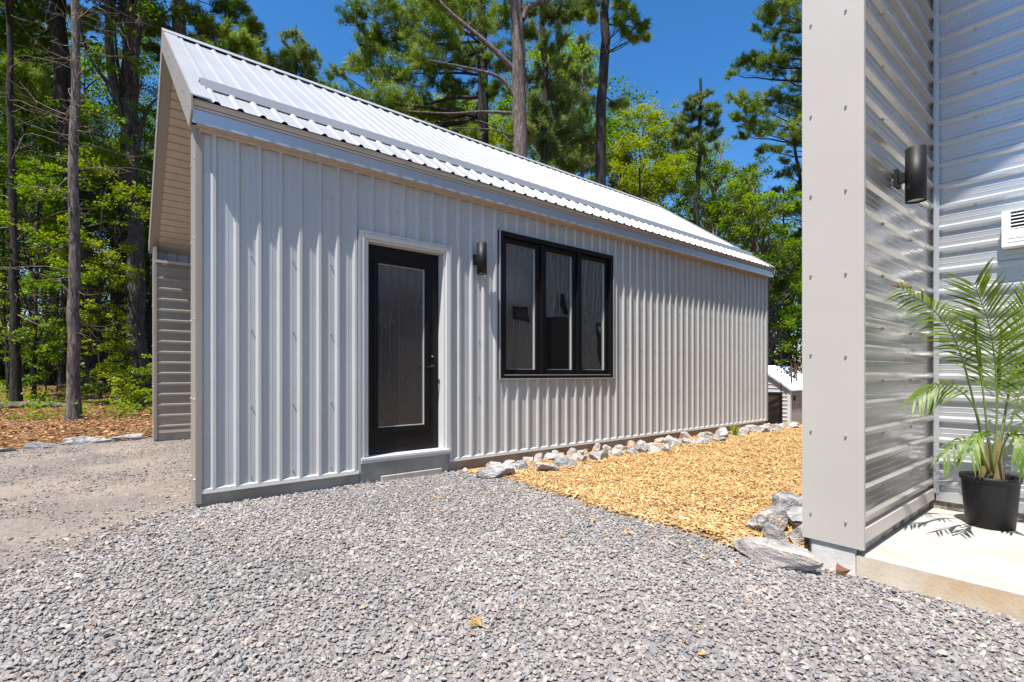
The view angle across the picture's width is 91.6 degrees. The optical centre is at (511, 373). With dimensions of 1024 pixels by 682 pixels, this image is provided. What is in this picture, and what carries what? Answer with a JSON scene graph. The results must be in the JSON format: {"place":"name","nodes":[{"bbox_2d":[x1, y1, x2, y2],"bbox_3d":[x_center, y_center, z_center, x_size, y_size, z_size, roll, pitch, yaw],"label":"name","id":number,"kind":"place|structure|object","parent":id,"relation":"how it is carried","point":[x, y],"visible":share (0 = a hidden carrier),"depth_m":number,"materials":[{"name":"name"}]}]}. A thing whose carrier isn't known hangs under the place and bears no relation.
{"place":"outdoors","nodes":[
{"label":"outdoors","id":0,"kind":"place"},
{"bbox_2d":[0,0,801,367],"label":"sky","id":1,"kind":"structure","parent":0,"point":[692,40],"materials":[{"name":"blue"}]},
{"bbox_2d":[0,469,1023,681],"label":"gravel","id":2,"kind":"structure","parent":0,"point":[90,666],"depth_m":2.36,"materials":[{"name":"gravel"}]},
{"bbox_2d":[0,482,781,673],"bbox_3d":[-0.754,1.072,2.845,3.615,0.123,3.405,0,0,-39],"label":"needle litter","id":3,"kind":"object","parent":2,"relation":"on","point":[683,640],"visible":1,"depth_m":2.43,"materials":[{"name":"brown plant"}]},
{"bbox_2d":[466,612,492,631],"bbox_3d":[-0.149,1.057,2.094,0.107,0.043,0.151,0,0,-39],"label":"leaf","id":4,"kind":"object","parent":2,"relation":"on","point":[476,622],"visible":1,"depth_m":2.11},
{"bbox_2d":[836,563,850,576],"bbox_3d":[1.871,1.124,2.823,0.023,0.070,0.078,0,0,-27],"label":"dead leaf","id":5,"kind":"object","parent":2,"relation":"on","point":[841,570],"visible":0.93,"depth_m":2.83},
{"bbox_2d":[0,383,1023,681],"bbox_3d":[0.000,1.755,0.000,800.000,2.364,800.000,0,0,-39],"label":"ground","id":6,"kind":"structure","parent":0,"point":[8,491],"depth_m":2.67,"materials":[{"name":"gravel"}]},
{"bbox_2d":[0,448,20,451],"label":"kerb stone","id":7,"kind":"object","parent":6,"relation":"on","point":[6,449],"visible":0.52,"depth_m":6.58,"materials":[{"name":"stone"}]},
{"bbox_2d":[0,71,35,268],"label":"young tree","id":8,"kind":"object","parent":6,"relation":"on","point":[3,165],"visible":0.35,"depth_m":15.52,"materials":[{"name":"green plant"}]},
{"bbox_2d":[0,266,40,398],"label":"sapling","id":9,"kind":"object","parent":6,"relation":"on","point":[21,314],"visible":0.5,"depth_m":14.99,"materials":[{"name":"green plant"}]},
{"bbox_2d":[0,8,70,382],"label":"maple tree","id":10,"kind":"object","parent":6,"relation":"on","point":[15,142],"visible":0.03,"depth_m":27.89,"materials":[{"name":"green plant"}]},
{"bbox_2d":[0,146,81,392],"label":"young tree","id":11,"kind":"object","parent":6,"relation":"on","point":[3,205],"visible":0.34,"depth_m":16.94,"materials":[{"name":"green plant"}]},
{"bbox_2d":[2,304,84,401],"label":"sapling","id":12,"kind":"object","parent":6,"relation":"on","point":[48,356],"visible":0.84,"depth_m":14.49,"materials":[{"name":"green plant"}]},
{"bbox_2d":[23,442,63,448],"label":"kerb stone","id":13,"kind":"object","parent":6,"relation":"on","point":[37,445],"visible":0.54,"depth_m":6.87,"materials":[{"name":"stone"}]},
{"bbox_2d":[0,37,94,386],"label":"maple tree","id":14,"kind":"object","parent":6,"relation":"on","point":[21,115],"visible":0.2,"depth_m":21.39,"materials":[{"name":"green plant"}]},
{"bbox_2d":[0,0,95,401],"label":"spruce tree","id":15,"kind":"object","parent":6,"relation":"on","point":[15,387],"visible":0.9,"depth_m":13.94,"materials":[{"name":"green plant"}]},
{"bbox_2d":[0,148,97,400],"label":"young tree","id":16,"kind":"object","parent":6,"relation":"on","point":[33,179],"visible":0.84,"depth_m":14.51,"materials":[{"name":"green plant"}]},
{"bbox_2d":[0,119,117,387],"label":"maple tree","id":17,"kind":"object","parent":6,"relation":"on","point":[62,368],"visible":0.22,"depth_m":19.95,"materials":[{"name":"green plant"}]},
{"bbox_2d":[0,57,118,385],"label":"maple tree","id":18,"kind":"object","parent":6,"relation":"on","point":[50,381],"visible":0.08,"depth_m":23.50,"materials":[{"name":"green plant"}]},
{"bbox_2d":[33,274,97,391],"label":"sapling","id":19,"kind":"object","parent":6,"relation":"on","point":[62,316],"visible":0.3,"depth_m":17.61,"materials":[{"name":"green plant"}]},
{"bbox_2d":[0,0,150,391],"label":"pine tree","id":20,"kind":"object","parent":6,"relation":"on","point":[59,85],"visible":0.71,"depth_m":17.82,"materials":[{"name":"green plant"}]},
{"bbox_2d":[0,400,151,448],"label":"leaf litter","id":21,"kind":"object","parent":6,"relation":"on","point":[53,427],"visible":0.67,"depth_m":9.75,"materials":[{"name":"brown plant"}]},
{"bbox_2d":[0,401,64,408],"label":"fallen log","id":22,"kind":"object","parent":21,"relation":"on","point":[23,403],"visible":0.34,"depth_m":13.33,"materials":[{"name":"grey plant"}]},
{"bbox_2d":[0,380,151,419],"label":"undergrowth","id":23,"kind":"object","parent":6,"relation":"on","point":[39,395],"visible":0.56,"depth_m":12.95,"materials":[{"name":"green plant"}]},
{"bbox_2d":[0,39,159,336],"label":"maple tree","id":24,"kind":"object","parent":6,"relation":"on","point":[99,77],"visible":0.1,"depth_m":25.76,"materials":[{"name":"green plant"}]},
{"bbox_2d":[0,0,167,420],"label":"tree","id":25,"kind":"object","parent":6,"relation":"on","point":[73,391],"visible":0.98,"depth_m":10.93,"materials":[{"name":"plant"}]},
{"bbox_2d":[19,151,151,331],"bbox_3d":[-18.722,-4.994,22.833,9.966,11.283,5.092,0,0,25],"label":"maple tree","id":26,"kind":"object","parent":6,"relation":"on","point":[113,238],"visible":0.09,"depth_m":21.34,"materials":[{"name":"green plant"}]},
{"bbox_2d":[20,147,151,398],"bbox_3d":[-13.020,-2.859,15.637,3.444,7.404,8.759,0,0,-39],"label":"young tree","id":27,"kind":"object","parent":6,"relation":"on","point":[98,315],"visible":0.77,"depth_m":14.78,"materials":[{"name":"green leaves"},{"name":"dark bark"}]},
{"bbox_2d":[60,436,118,444],"bbox_3d":[-6.261,1.020,7.397,0.224,0.187,0.679,0,0,35],"label":"kerb stone","id":28,"kind":"object","parent":6,"relation":"on","point":[80,440],"visible":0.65,"depth_m":7.33,"materials":[{"name":"stone"}]},
{"bbox_2d":[0,438,190,581],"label":"drive stones","id":29,"kind":"object","parent":6,"relation":"on","point":[8,468],"visible":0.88,"depth_m":4.80,"materials":[{"name":"gravel"}]},
{"bbox_2d":[62,264,147,357],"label":"sapling","id":30,"kind":"object","parent":6,"relation":"on","point":[105,293],"visible":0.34,"depth_m":17.91,"materials":[{"name":"green plant"}]},
{"bbox_2d":[40,0,180,395],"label":"tree","id":31,"kind":"object","parent":6,"relation":"on","point":[127,109],"visible":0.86,"depth_m":16.78,"materials":[{"name":"plant"}]},
{"bbox_2d":[80,331,141,403],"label":"sapling","id":32,"kind":"object","parent":6,"relation":"on","point":[105,363],"visible":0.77,"depth_m":14.27,"materials":[{"name":"green leaves"},{"name":"dark bark"}]},
{"bbox_2d":[52,0,194,386],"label":"maple tree","id":33,"kind":"object","parent":6,"relation":"on","point":[149,161],"visible":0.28,"depth_m":18.81,"materials":[{"name":"green plant"}]},
{"bbox_2d":[90,37,159,237],"bbox_3d":[-19.708,-8.353,27.028,7.242,18.798,9.343,0,0,-39],"label":"maple tree","id":34,"kind":"object","parent":6,"relation":"on","point":[155,95],"visible":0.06,"depth_m":27.39,"materials":[{"name":"green plant"}]},
{"bbox_2d":[93,91,157,378],"bbox_3d":[-16.060,-5.899,23.075,11.788,13.594,5.405,0,0,30],"label":"maple tree","id":35,"kind":"object","parent":6,"relation":"on","point":[149,136],"visible":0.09,"depth_m":22.90,"materials":[{"name":"green plant"}]},
{"bbox_2d":[104,353,151,406],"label":"sapling","id":36,"kind":"object","parent":6,"relation":"on","point":[146,374],"visible":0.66,"depth_m":13.46,"materials":[{"name":"green plant"}]},
{"bbox_2d":[111,433,144,440],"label":"kerb stone","id":37,"kind":"object","parent":6,"relation":"on","point":[136,436],"visible":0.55,"depth_m":7.77,"materials":[{"name":"stone"}]},
{"bbox_2d":[137,0,294,302],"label":"pine tree","id":38,"kind":"object","parent":6,"relation":"on","point":[246,42],"visible":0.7,"depth_m":18.97,"materials":[{"name":"green plant"}]},
{"bbox_2d":[260,25,335,84],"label":"spruce tree","id":39,"kind":"object","parent":6,"relation":"on","point":[303,52],"visible":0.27,"depth_m":25.70,"materials":[{"name":"green plant"}]},
{"bbox_2d":[0,0,801,384],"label":"woods","id":40,"kind":"object","parent":6,"relation":"on","point":[616,128],"visible":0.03,"depth_m":31.75,"materials":[{"name":"green plant"}]},
{"bbox_2d":[9,148,801,384],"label":"wood stems","id":41,"kind":"object","parent":6,"relation":"on","point":[54,376],"visible":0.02,"depth_m":24.61,"materials":[{"name":"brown plant"}]},
{"bbox_2d":[321,0,532,143],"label":"pine tree","id":42,"kind":"object","parent":6,"relation":"on","point":[452,87],"visible":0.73,"depth_m":19.82,"materials":[{"name":"green plant"}]},
{"bbox_2d":[148,28,774,507],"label":"metal shed","id":43,"kind":"structure","parent":6,"relation":"on","point":[330,308],"depth_m":5.27,"materials":[{"name":"grey painted steel"},{"name":"taupe vinyl"},{"name":"concrete"}]},
{"bbox_2d":[358,229,451,471],"bbox_3d":[-1.076,-0.212,4.975,1.002,2.244,0.200,0,0,-39],"label":"door","id":44,"kind":"structure","parent":43,"relation":"in","point":[405,284],"depth_m":5.02,"materials":[{"name":"black paint"}]},
{"bbox_2d":[473,242,486,274],"bbox_3d":[-0.341,-1.235,5.376,0.108,0.330,0.161,0,0,-39],"label":"wall lamp","id":45,"kind":"object","parent":43,"relation":"attached to","point":[480,259],"visible":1,"depth_m":5.31,"materials":[{"name":"metal"}]},
{"bbox_2d":[498,229,613,379],"bbox_3d":[0.602,-0.781,6.283,1.989,1.705,0.106,0,0,-39],"label":"window","id":46,"kind":"structure","parent":43,"relation":"in","point":[556,299],"depth_m":6.25,"materials":[{"name":"glass"}]},
{"bbox_2d":[412,93,512,152],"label":"maple tree","id":47,"kind":"object","parent":6,"relation":"on","point":[492,141],"visible":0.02,"depth_m":29.00,"materials":[{"name":"green plant"}]},
{"bbox_2d":[408,0,565,167],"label":"red pine","id":48,"kind":"object","parent":6,"relation":"on","point":[518,91],"visible":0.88,"depth_m":15.32,"materials":[{"name":"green plant"}]},
{"bbox_2d":[476,464,514,478],"bbox_3d":[-0.167,1.000,4.987,0.405,0.208,0.257,0,0,-12],"label":"rock","id":49,"kind":"object","parent":6,"relation":"on","point":[495,471],"visible":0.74,"depth_m":4.88,"materials":[{"name":"grey stone"}]},
{"bbox_2d":[523,457,532,460],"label":"rock","id":50,"kind":"object","parent":6,"relation":"on","point":[528,458],"visible":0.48,"depth_m":5.72,"materials":[{"name":"stone"}]},
{"bbox_2d":[508,0,590,164],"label":"spruce tree","id":51,"kind":"object","parent":6,"relation":"on","point":[539,112],"visible":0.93,"depth_m":18.89,"materials":[{"name":"green plant"}]},
{"bbox_2d":[543,453,561,460],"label":"rock","id":52,"kind":"object","parent":6,"relation":"on","point":[550,456],"visible":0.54,"depth_m":5.81,"materials":[{"name":"grey stone"}]},
{"bbox_2d":[489,20,616,175],"bbox_3d":[2.110,-8.514,27.688,7.328,22.761,11.469,0,0,13],"label":"maple tree","id":53,"kind":"object","parent":6,"relation":"on","point":[537,56],"visible":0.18,"depth_m":25.77,"materials":[{"name":"green plant"}]},
{"bbox_2d":[553,454,577,466],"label":"rock","id":54,"kind":"object","parent":6,"relation":"on","point":[562,460],"visible":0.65,"depth_m":5.46,"materials":[{"name":"stone"}]},
{"bbox_2d":[566,448,576,455],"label":"rock","id":55,"kind":"object","parent":6,"relation":"on","point":[571,451],"visible":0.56,"depth_m":6.15,"materials":[{"name":"stone"}]},
{"bbox_2d":[569,453,586,460],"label":"rock","id":56,"kind":"object","parent":6,"relation":"on","point":[577,457],"visible":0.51,"depth_m":5.78,"materials":[{"name":"stone"}]},
{"bbox_2d":[548,29,615,181],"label":"spruce tree","id":57,"kind":"object","parent":6,"relation":"on","point":[570,163],"visible":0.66,"depth_m":22.88,"materials":[{"name":"green plant"}]},
{"bbox_2d":[587,450,608,460],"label":"rock","id":58,"kind":"object","parent":6,"relation":"on","point":[599,455],"visible":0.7,"depth_m":5.81,"materials":[{"name":"grey stone"}]},
{"bbox_2d":[564,0,652,185],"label":"pine tree","id":59,"kind":"object","parent":6,"relation":"on","point":[582,11],"visible":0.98,"depth_m":16.34,"materials":[{"name":"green plant"}]},
{"bbox_2d":[431,423,823,570],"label":"wood chips","id":60,"kind":"object","parent":6,"relation":"on","point":[616,487],"visible":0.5,"depth_m":4.81,"materials":[{"name":"yellow wood"}]},
{"bbox_2d":[485,461,501,466],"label":"rock","id":61,"kind":"object","parent":60,"relation":"on","point":[492,462],"visible":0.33,"depth_m":5.41,"materials":[{"name":"stone"}]},
{"bbox_2d":[515,460,528,469],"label":"rock","id":62,"kind":"object","parent":60,"relation":"on","point":[521,464],"visible":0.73,"depth_m":5.23,"materials":[{"name":"stone"}]},
{"bbox_2d":[534,453,543,459],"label":"rock","id":63,"kind":"object","parent":60,"relation":"on","point":[539,456],"visible":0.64,"depth_m":5.79,"materials":[{"name":"grey stone"}]},
{"bbox_2d":[534,463,558,471],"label":"rock","id":64,"kind":"object","parent":60,"relation":"on","point":[547,467],"visible":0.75,"depth_m":5.16,"materials":[{"name":"stone"}]},
{"bbox_2d":[591,443,599,451],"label":"rock","id":65,"kind":"object","parent":60,"relation":"on","point":[596,447],"visible":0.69,"depth_m":6.42,"materials":[{"name":"stone"}]},
{"bbox_2d":[611,448,621,455],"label":"rock","id":66,"kind":"object","parent":60,"relation":"on","point":[616,452],"visible":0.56,"depth_m":6.12,"materials":[{"name":"stone"}]},
{"bbox_2d":[626,448,639,454],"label":"rock","id":67,"kind":"object","parent":60,"relation":"on","point":[630,451],"visible":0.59,"depth_m":6.26,"materials":[{"name":"stone"}]},
{"bbox_2d":[679,432,692,438],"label":"rock","id":68,"kind":"object","parent":60,"relation":"on","point":[685,435],"visible":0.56,"depth_m":7.75,"materials":[{"name":"stone"}]},
{"bbox_2d":[682,438,692,443],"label":"rock","id":69,"kind":"object","parent":60,"relation":"on","point":[686,440],"visible":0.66,"depth_m":7.16,"materials":[{"name":"grey stone"}]},
{"bbox_2d":[695,437,707,443],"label":"rock","id":70,"kind":"object","parent":60,"relation":"on","point":[700,440],"visible":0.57,"depth_m":7.17,"materials":[{"name":"grey stone"}]},
{"bbox_2d":[730,424,740,435],"bbox_3d":[3.596,0.907,8.067,0.229,0.186,0.247,0,0,7],"label":"grass tuft","id":71,"kind":"object","parent":60,"relation":"on","point":[734,430],"visible":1,"depth_m":8.04,"materials":[{"name":"green plant"}]},
{"bbox_2d":[745,505,787,530],"bbox_3d":[1.812,1.061,3.571,0.299,0.227,0.248,0,0,-39],"label":"boulder","id":72,"kind":"object","parent":60,"relation":"on","point":[775,516],"visible":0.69,"depth_m":3.50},
{"bbox_2d":[786,423,798,427],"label":"rock","id":73,"kind":"object","parent":60,"relation":"on","point":[792,425],"visible":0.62,"depth_m":9.28,"materials":[{"name":"grey stone"}]},
{"bbox_2d":[627,440,635,446],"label":"rock","id":74,"kind":"object","parent":6,"relation":"on","point":[631,443],"visible":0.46,"depth_m":6.82,"materials":[{"name":"stone"}]},
{"bbox_2d":[586,97,695,217],"bbox_3d":[8.279,-6.655,30.146,7.908,19.067,11.686,0,0,6],"label":"maple tree","id":75,"kind":"object","parent":6,"relation":"on","point":[663,167],"visible":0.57,"depth_m":28.94,"materials":[{"name":"green plant"}]},
{"bbox_2d":[635,440,649,451],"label":"rock","id":76,"kind":"object","parent":6,"relation":"on","point":[642,446],"visible":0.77,"depth_m":6.44,"materials":[{"name":"grey stone"}]},
{"bbox_2d":[648,446,658,451],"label":"rock","id":77,"kind":"object","parent":6,"relation":"on","point":[653,448],"visible":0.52,"depth_m":6.52,"materials":[{"name":"grey stone"}]},
{"bbox_2d":[654,437,663,442],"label":"rock","id":78,"kind":"object","parent":6,"relation":"on","point":[658,440],"visible":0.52,"depth_m":7.29,"materials":[{"name":"stone"}]},
{"bbox_2d":[658,443,671,451],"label":"rock","id":79,"kind":"object","parent":6,"relation":"on","point":[664,447],"visible":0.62,"depth_m":6.56,"materials":[{"name":"grey stone"}]},
{"bbox_2d":[664,435,682,445],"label":"rock","id":80,"kind":"object","parent":6,"relation":"on","point":[669,439],"visible":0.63,"depth_m":6.92,"materials":[{"name":"grey stone"}]},
{"bbox_2d":[666,78,725,230],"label":"pine tree","id":81,"kind":"object","parent":6,"relation":"on","point":[692,135],"visible":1,"depth_m":23.74,"materials":[{"name":"green plant"}]},
{"bbox_2d":[703,435,712,441],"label":"rock","id":82,"kind":"object","parent":6,"relation":"on","point":[708,438],"visible":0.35,"depth_m":7.39,"materials":[{"name":"grey stone"}]},
{"bbox_2d":[712,436,725,440],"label":"rock","id":83,"kind":"object","parent":6,"relation":"on","point":[716,438],"visible":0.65,"depth_m":7.44,"materials":[{"name":"stone"}]},
{"bbox_2d":[664,135,776,248],"bbox_3d":[10.736,-5.405,26.681,6.232,16.544,10.450,0,0,31],"label":"birch tree","id":84,"kind":"object","parent":6,"relation":"on","point":[724,168],"visible":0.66,"depth_m":26.16,"materials":[{"name":"green plant"}]},
{"bbox_2d":[715,427,727,436],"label":"rock","id":85,"kind":"object","parent":6,"relation":"on","point":[721,432],"visible":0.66,"depth_m":7.88,"materials":[{"name":"grey stone"}]},
{"bbox_2d":[737,427,749,434],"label":"rock","id":86,"kind":"object","parent":6,"relation":"on","point":[744,430],"visible":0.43,"depth_m":8.22,"materials":[{"name":"grey stone"}]},
{"bbox_2d":[689,161,801,365],"bbox_3d":[12.767,-4.001,25.136,5.622,13.736,12.568,0,0,37],"label":"maple tree","id":87,"kind":"object","parent":6,"relation":"on","point":[751,229],"visible":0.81,"depth_m":22.56,"materials":[{"name":"green plant"}]},
{"bbox_2d":[745,425,756,431],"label":"rock","id":88,"kind":"object","parent":6,"relation":"on","point":[752,428],"visible":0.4,"depth_m":8.63,"materials":[{"name":"stone"}]},
{"bbox_2d":[722,0,801,158],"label":"pine tree","id":89,"kind":"object","parent":6,"relation":"on","point":[771,12],"visible":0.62,"depth_m":23.63,"materials":[{"name":"green plant"}]},
{"bbox_2d":[756,425,769,432],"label":"rock","id":90,"kind":"object","parent":6,"relation":"on","point":[762,428],"visible":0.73,"depth_m":8.56,"materials":[{"name":"grey stone"}]},
{"bbox_2d":[762,522,790,542],"bbox_3d":[1.799,1.102,3.380,0.160,0.160,0.198,0,0,-39],"label":"boulder","id":91,"kind":"object","parent":6,"relation":"on","point":[771,531],"visible":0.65,"depth_m":3.34,"materials":[{"name":"stone"}]},
{"bbox_2d":[732,536,821,571],"bbox_3d":[1.613,1.119,3.037,0.203,0.187,0.535,0,0,-39],"label":"boulder","id":92,"kind":"object","parent":6,"relation":"on","point":[775,553],"visible":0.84,"depth_m":2.97,"materials":[{"name":"stone"}]},
{"bbox_2d":[758,187,801,365],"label":"young tree","id":93,"kind":"object","parent":6,"relation":"on","point":[781,284],"visible":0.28,"depth_m":25.61,"materials":[{"name":"green plant"}]},
{"bbox_2d":[766,365,801,423],"bbox_3d":[11.547,1.253,21.969,3.360,3.215,2.846,0,0,-39],"label":"cabin","id":94,"kind":"object","parent":6,"relation":"on","point":[792,403],"visible":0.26,"depth_m":20.43,"materials":[{"name":"white metal"}]},
{"bbox_2d":[766,393,782,423],"bbox_3d":[10.724,1.830,20.479,0.050,2.060,0.730,0,0,-39],"label":"door","id":95,"kind":"structure","parent":94,"relation":"in","point":[774,399],"depth_m":20.43,"materials":[{"name":"black paint"}]},
{"bbox_2d":[768,248,801,371],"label":"maple tree","id":96,"kind":"object","parent":6,"relation":"on","point":[798,335],"visible":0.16,"depth_m":28.94,"materials":[{"name":"green plant"}]},
{"bbox_2d":[770,110,801,329],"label":"spruce tree","id":97,"kind":"object","parent":6,"relation":"on","point":[795,169],"visible":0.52,"depth_m":25.92,"materials":[{"name":"green plant"}]},
{"bbox_2d":[771,492,801,510],"bbox_3d":[2.226,1.091,3.956,0.456,0.245,0.240,0,0,-8],"label":"boulder","id":98,"kind":"object","parent":6,"relation":"on","point":[786,501],"visible":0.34,"depth_m":3.90,"materials":[{"name":"stone"}]},
{"bbox_2d":[781,339,795,422],"bbox_3d":[6.990,0.526,12.600,0.395,2.779,0.022,0,0,0],"label":"hook pole","id":99,"kind":"object","parent":6,"relation":"on","point":[781,375],"visible":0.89,"depth_m":12.59,"materials":[{"name":"metal"}]},
{"bbox_2d":[790,349,796,384],"bbox_3d":[7.121,-0.167,12.600,0.170,0.913,0.170,0,0,-39],"label":"wind chime","id":100,"kind":"object","parent":99,"relation":"hanging from","point":[793,371],"visible":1,"depth_m":12.57,"materials":[{"name":"silver wood"}]},
{"bbox_2d":[786,506,801,528],"bbox_3d":[2.123,1.101,3.660,0.192,0.205,0.330,0,0,15],"label":"boulder","id":101,"kind":"object","parent":6,"relation":"on","point":[794,514],"visible":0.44,"depth_m":3.63,"materials":[{"name":"grey stone"}]},
{"bbox_2d":[788,524,808,545],"bbox_3d":[1.942,1.105,3.371,0.268,0.193,0.194,0,0,-16],"label":"boulder","id":102,"kind":"object","parent":6,"relation":"on","point":[796,537],"visible":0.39,"depth_m":3.27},
{"bbox_2d":[802,0,1023,575],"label":"metal cabin","id":103,"kind":"object","parent":6,"relation":"on","point":[886,84],"visible":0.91,"depth_m":3.23,"materials":[{"name":"stone grey steel"},{"name":"gloss grey metal"},{"name":"black paint"}]},
{"bbox_2d":[893,144,926,203],"bbox_3d":[2.505,-1.240,3.131,0.108,0.330,0.159,0,0,-39],"label":"wall lamp","id":104,"kind":"object","parent":103,"relation":"attached to","point":[913,177],"visible":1,"depth_m":3.08,"materials":[{"name":"metal"}]},
{"bbox_2d":[1002,208,1023,249],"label":"wall vent","id":105,"kind":"object","parent":103,"relation":"attached to","point":[1012,229],"depth_m":3.43,"materials":[{"name":"white plastic"}]},
{"bbox_2d":[856,507,1023,621],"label":"patio","id":106,"kind":"structure","parent":6,"relation":"on","point":[952,556],"depth_m":2.76,"materials":[{"name":"concrete"}]},
{"bbox_2d":[885,257,1023,531],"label":"potted palm","id":107,"kind":"object","parent":106,"relation":"on","point":[991,490],"visible":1,"depth_m":3.25,"materials":[{"name":"plant"}]}
]}

